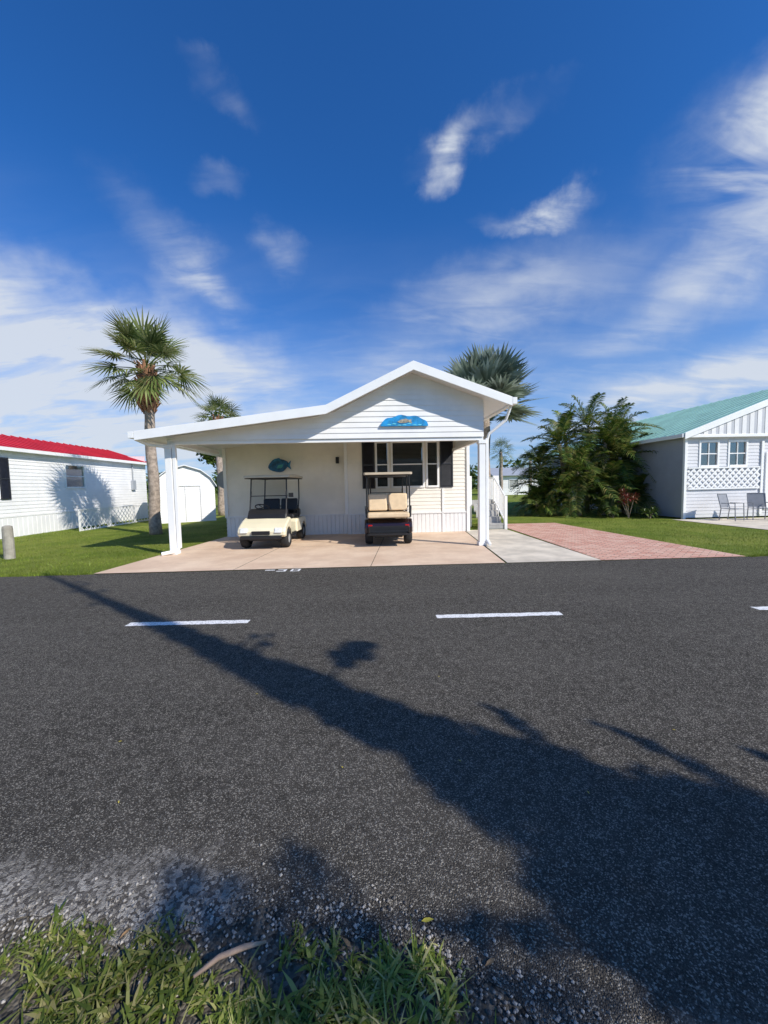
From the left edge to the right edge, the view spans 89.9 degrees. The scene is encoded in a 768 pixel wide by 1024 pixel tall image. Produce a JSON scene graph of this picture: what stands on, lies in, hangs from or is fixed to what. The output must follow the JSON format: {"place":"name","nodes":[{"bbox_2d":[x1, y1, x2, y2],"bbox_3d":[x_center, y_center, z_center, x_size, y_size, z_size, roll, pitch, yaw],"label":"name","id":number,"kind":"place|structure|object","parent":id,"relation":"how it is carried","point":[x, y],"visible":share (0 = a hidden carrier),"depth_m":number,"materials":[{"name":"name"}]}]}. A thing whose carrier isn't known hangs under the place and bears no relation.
{"place":"outdoors","nodes":[
{"label":"outdoors","id":0,"kind":"place"},
{"bbox_2d":[0,898,534,1023],"bbox_3d":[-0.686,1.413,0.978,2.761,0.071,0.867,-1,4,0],"label":"verge grass","id":1,"kind":"structure","parent":0,"point":[381,979],"depth_m":1.15,"materials":[{"name":"green plant"}]},
{"bbox_2d":[193,940,265,978],"bbox_3d":[-0.479,1.384,1.205,0.212,0.027,0.023,-3,4,-25],"label":"dry stick","id":2,"kind":"object","parent":1,"relation":"on","point":[228,953],"visible":1,"depth_m":1.20,"materials":[{"name":"grey wood"}]},
{"bbox_2d":[343,938,350,946],"bbox_3d":[-0.121,1.403,1.256,0.040,0.002,0.013,2,5,41],"label":"fallen leaf","id":3,"kind":"object","parent":1,"relation":"on","point":[347,942],"visible":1,"depth_m":1.25,"materials":[{"name":"plant"}]},
{"bbox_2d":[94,531,504,573],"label":"driveway","id":4,"kind":"structure","parent":0,"point":[356,550],"depth_m":8.55,"materials":[{"name":"beige concrete"}]},
{"bbox_2d":[237,474,305,547],"bbox_3d":[-2.953,-0.084,10.498,1.260,1.858,2.470,-1,4,1],"label":"golf cart","id":5,"kind":"object","parent":4,"relation":"on","point":[270,520],"visible":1,"depth_m":9.82,"materials":[{"name":"beige paint"}]},
{"bbox_2d":[363,472,412,543],"bbox_3d":[0.089,-0.155,10.601,1.200,1.858,2.764,-1,4,-1],"label":"golf cart","id":6,"kind":"object","parent":4,"relation":"on","point":[391,518],"visible":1,"depth_m":9.69,"materials":[{"name":"black paint"}]},
{"bbox_2d":[0,556,767,1023],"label":"road","id":7,"kind":"structure","parent":0,"point":[306,724],"depth_m":2.08,"materials":[{"name":"grey asphalt"}]},
{"bbox_2d":[126,620,249,625],"bbox_3d":[-2.204,1.249,4.340,1.362,0.001,0.124,-1,4,-1],"label":"lane marking","id":8,"kind":"object","parent":7,"relation":"on","point":[188,622],"visible":1,"depth_m":4.34,"materials":[{"name":"white paint"}]},
{"bbox_2d":[265,569,300,571],"bbox_3d":[-1.853,1.063,7.023,0.650,0.001,0.200,-1,4,0],"label":"painted kerb mark","id":9,"kind":"object","parent":7,"relation":"on","point":[283,569],"visible":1,"depth_m":7.03,"materials":[{"name":"white paint"}]},
{"bbox_2d":[0,844,641,1023],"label":"gravel","id":10,"kind":"structure","parent":7,"relation":"on","point":[447,954],"depth_m":1.30,"materials":[{"name":"grey gravel"}]},
{"bbox_2d":[422,917,432,921],"bbox_3d":[0.149,1.394,1.315,0.044,0.003,0.014,-2,4,-6],"label":"fallen leaf","id":11,"kind":"object","parent":7,"relation":"on","point":[427,919],"visible":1,"depth_m":1.32,"materials":[{"name":"yellow plant"}]},
{"bbox_2d":[485,958,494,965],"bbox_3d":[0.329,1.398,1.196,0.040,0.002,0.013,-3,4,-29],"label":"fallen leaf","id":12,"kind":"object","parent":7,"relation":"on","point":[490,961],"visible":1,"depth_m":1.20,"materials":[{"name":"plant"}]},
{"bbox_2d":[436,612,562,617],"bbox_3d":[1.310,1.173,4.386,1.431,0.001,0.123,-1,4,-1],"label":"lane marking","id":13,"kind":"object","parent":7,"relation":"on","point":[496,614],"visible":1,"depth_m":4.39,"materials":[{"name":"white paint"}]},
{"bbox_2d":[752,606,767,609],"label":"lane marking","id":14,"kind":"object","parent":7,"relation":"on","point":[763,608],"visible":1,"depth_m":4.42,"materials":[{"name":"white paint"}]},
{"bbox_2d":[0,487,767,576],"bbox_3d":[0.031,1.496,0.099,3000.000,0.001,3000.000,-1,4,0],"label":"ground","id":15,"kind":"structure","parent":0,"point":[220,521],"depth_m":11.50,"materials":[{"name":"green plant"}]},
{"bbox_2d":[1,525,15,559],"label":"bollard","id":16,"kind":"object","parent":15,"relation":"on","point":[8,542],"visible":0.99,"depth_m":8.88,"materials":[{"name":"beige concrete"}]},
{"bbox_2d":[0,434,147,538],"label":"red roof home","id":17,"kind":"object","parent":15,"relation":"on","point":[47,486],"visible":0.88,"depth_m":15.81,"materials":[{"name":"white plastic"}]},
{"bbox_2d":[64,464,85,487],"bbox_3d":[-13.257,-1.516,16.432,0.205,1.020,1.170,-1,4,-3],"label":"window","id":18,"kind":"structure","parent":17,"relation":"in","point":[73,479],"depth_m":16.51,"materials":[{"name":"white glass"}]},
{"bbox_2d":[78,504,148,530],"bbox_3d":[-12.062,0.144,17.777,0.050,0.860,5.560,-1,4,-4],"label":"lattice screen","id":19,"kind":"object","parent":15,"relation":"on","point":[109,519],"visible":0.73,"depth_m":16.85,"materials":[{"name":"white paint"}]},
{"bbox_2d":[76,308,211,534],"bbox_3d":[-7.946,-2.967,13.171,3.973,7.632,4.002,0,4,18],"label":"palm tree","id":20,"kind":"object","parent":15,"relation":"on","point":[145,393],"visible":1,"depth_m":12.82,"materials":[{"name":"green plant"}]},
{"bbox_2d":[159,465,216,523],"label":"garden shed","id":21,"kind":"structure","parent":15,"relation":"on","point":[197,486],"depth_m":18.41,"materials":[{"name":"white plastic"}]},
{"bbox_2d":[179,485,201,519],"bbox_3d":[-9.399,-0.414,18.254,1.360,1.700,0.030,-4,4,-32],"label":"door","id":22,"kind":"structure","parent":21,"relation":"in","point":[179,485],"depth_m":18.47,"materials":[{"name":"grey"}]},
{"bbox_2d":[192,392,241,515],"bbox_3d":[-9.499,-3.334,22.248,3.298,7.230,3.174,-3,4,-28],"label":"palm tree","id":23,"kind":"object","parent":15,"relation":"on","point":[223,406],"visible":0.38,"depth_m":22.14,"materials":[{"name":"green plant"}]},
{"bbox_2d":[196,412,239,471],"bbox_3d":[-12.101,-3.916,29.892,6.431,7.383,4.693,1,4,31],"label":"shade tree","id":24,"kind":"object","parent":15,"relation":"on","point":[210,459],"visible":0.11,"depth_m":28.81,"materials":[{"name":"green plant"}]},
{"bbox_2d":[217,471,223,488],"bbox_3d":[-5.526,-0.365,13.508,0.447,2.169,0.369,0,4,20],"label":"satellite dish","id":25,"kind":"object","parent":15,"relation":"on","point":[220,479],"visible":0.2,"depth_m":13.43,"materials":[{"name":"grey metal"}]},
{"bbox_2d":[127,361,516,555],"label":"carport house","id":26,"kind":"structure","parent":15,"relation":"on","point":[334,451],"depth_m":11.76,"materials":[{"name":"white plastic"}]},
{"bbox_2d":[268,458,290,471],"bbox_3d":[-3.243,-1.458,11.954,0.715,0.440,0.045,-1,4,-3],"label":"fish plaque","id":27,"kind":"object","parent":26,"relation":"attached to","point":[278,465],"visible":1,"depth_m":11.94,"materials":[{"name":"blue paint"}]},
{"bbox_2d":[375,442,389,488],"bbox_3d":[-0.058,-1.485,12.103,0.440,1.480,0.205,-1,4,-3],"label":"window","id":28,"kind":"structure","parent":26,"relation":"in","point":[381,448],"depth_m":12.08,"materials":[{"name":"white glass"}]},
{"bbox_2d":[381,415,427,426],"bbox_3d":[0.477,-2.145,9.016,1.120,0.265,0.040,-1,4,-3],"label":"gable sign","id":29,"kind":"object","parent":26,"relation":"attached to","point":[400,420],"visible":1,"depth_m":9.00,"materials":[{"name":"blue paint"}]},
{"bbox_2d":[390,441,424,487],"bbox_3d":[0.739,-1.504,12.145,1.060,1.480,0.205,-1,4,-3],"label":"window","id":30,"kind":"structure","parent":26,"relation":"in","point":[405,457],"depth_m":12.14,"materials":[{"name":"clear glass"}]},
{"bbox_2d":[425,441,438,486],"bbox_3d":[1.519,-1.523,12.186,0.420,1.480,0.205,-1,4,-3],"label":"window","id":31,"kind":"structure","parent":26,"relation":"in","point":[431,463],"depth_m":12.16,"materials":[{"name":"white glass"}]},
{"bbox_2d":[146,459,523,494],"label":"distant woods","id":32,"kind":"object","parent":15,"relation":"on","point":[474,477],"visible":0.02,"depth_m":86.06,"materials":[{"name":"green plant"}]},
{"bbox_2d":[442,341,548,498],"bbox_3d":[4.438,-3.446,17.034,5.480,7.576,5.604,2,5,43],"label":"palm tree","id":33,"kind":"object","parent":15,"relation":"on","point":[501,372],"visible":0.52,"depth_m":15.82,"materials":[{"name":"green plant"}]},
{"bbox_2d":[490,437,515,489],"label":"palm tree","id":34,"kind":"object","parent":15,"relation":"on","point":[501,457],"visible":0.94,"depth_m":41.67,"materials":[{"name":"green plant"}]},
{"bbox_2d":[490,467,538,494],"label":"distant home","id":35,"kind":"object","parent":15,"relation":"on","point":[509,478],"visible":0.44,"depth_m":52.07,"materials":[{"name":"white plastic"}]},
{"bbox_2d":[517,448,535,495],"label":"palm tree","id":36,"kind":"object","parent":15,"relation":"on","point":[527,466],"visible":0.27,"depth_m":45.73,"materials":[{"name":"green plant"}]},
{"bbox_2d":[466,529,600,562],"bbox_3d":[3.227,0.759,9.962,1.820,0.006,5.430,-1,4,0],"label":"concrete pad","id":37,"kind":"object","parent":15,"relation":"on","point":[507,546],"visible":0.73,"depth_m":8.60,"materials":[{"name":"grey concrete"}]},
{"bbox_2d":[511,478,565,516],"bbox_3d":[7.245,-0.238,17.948,2.592,2.731,2.811,1,4,31],"label":"palm clump","id":38,"kind":"object","parent":15,"relation":"on","point":[534,506],"visible":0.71,"depth_m":17.62,"materials":[{"name":"green plant"}]},
{"bbox_2d":[508,392,664,517],"bbox_3d":[10.103,-2.133,18.392,7.904,7.034,6.890,-1,4,0],"label":"palm clump","id":39,"kind":"object","parent":15,"relation":"on","point":[615,435],"visible":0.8,"depth_m":17.36,"materials":[{"name":"green plant"}]},
{"bbox_2d":[597,505,621,517],"bbox_3d":[9.378,-0.013,15.982,0.946,0.536,0.940,-3,4,-20],"label":"garden plant","id":40,"kind":"object","parent":15,"relation":"on","point":[603,509],"visible":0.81,"depth_m":15.93,"materials":[{"name":"green plant"}]},
{"bbox_2d":[616,488,639,517],"bbox_3d":[9.919,-0.372,15.643,1.136,1.263,0.951,-5,5,-44],"label":"garden plant","id":41,"kind":"object","parent":15,"relation":"on","point":[624,497],"visible":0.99,"depth_m":15.55,"materials":[{"name":"red plant"}]},
{"bbox_2d":[638,506,659,518],"bbox_3d":[10.566,0.004,15.338,0.843,0.536,1.237,2,5,38],"label":"garden plant","id":42,"kind":"object","parent":15,"relation":"on","point":[650,511],"visible":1,"depth_m":15.22,"materials":[{"name":"green plant"}]},
{"bbox_2d":[543,389,767,518],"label":"teal roof home","id":43,"kind":"object","parent":15,"relation":"on","point":[703,457],"visible":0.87,"depth_m":14.87,"materials":[{"name":"blue"}]},
{"bbox_2d":[698,440,719,466],"bbox_3d":[12.432,-2.231,14.799,0.800,1.010,0.205,-1,4,-2],"label":"window","id":44,"kind":"structure","parent":43,"relation":"in","point":[707,453],"depth_m":14.77,"materials":[{"name":"white glass"}]},
{"bbox_2d":[727,440,747,466],"bbox_3d":[13.577,-2.258,14.850,0.790,1.010,0.205,-1,4,-2],"label":"window","id":45,"kind":"structure","parent":43,"relation":"in","point":[735,455],"depth_m":14.82,"materials":[{"name":"white glass"}]},
{"bbox_2d":[764,452,767,507],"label":"door","id":46,"kind":"structure","parent":43,"relation":"in","point":[766,454],"depth_m":14.86,"materials":[{"name":"white"}]},
{"bbox_2d":[0,0,767,490],"label":"sky","id":47,"kind":"structure","parent":0,"point":[325,199],"materials":[{"name":"blue"}]},
{"bbox_2d":[507,523,741,559],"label":"paver path","id":48,"kind":"structure","parent":0,"point":[601,545],"depth_m":9.11,"materials":[{"name":"brick"}]},
{"bbox_2d":[672,517,767,529],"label":"patio","id":49,"kind":"structure","parent":0,"point":[759,523],"depth_m":13.39,"materials":[{"name":"concrete"}]},
{"bbox_2d":[717,493,744,520],"bbox_3d":[12.585,-0.185,13.975,0.532,0.966,0.610,-3,4,-20],"label":"patio chair","id":50,"kind":"object","parent":49,"relation":"on","point":[724,503],"visible":0.94,"depth_m":14.11,"materials":[{"name":"grey metal"}]},
{"bbox_2d":[746,493,767,519],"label":"patio chair","id":51,"kind":"object","parent":49,"relation":"on","point":[756,500],"visible":0.98,"depth_m":14.14,"materials":[{"name":"grey metal"}]}
]}

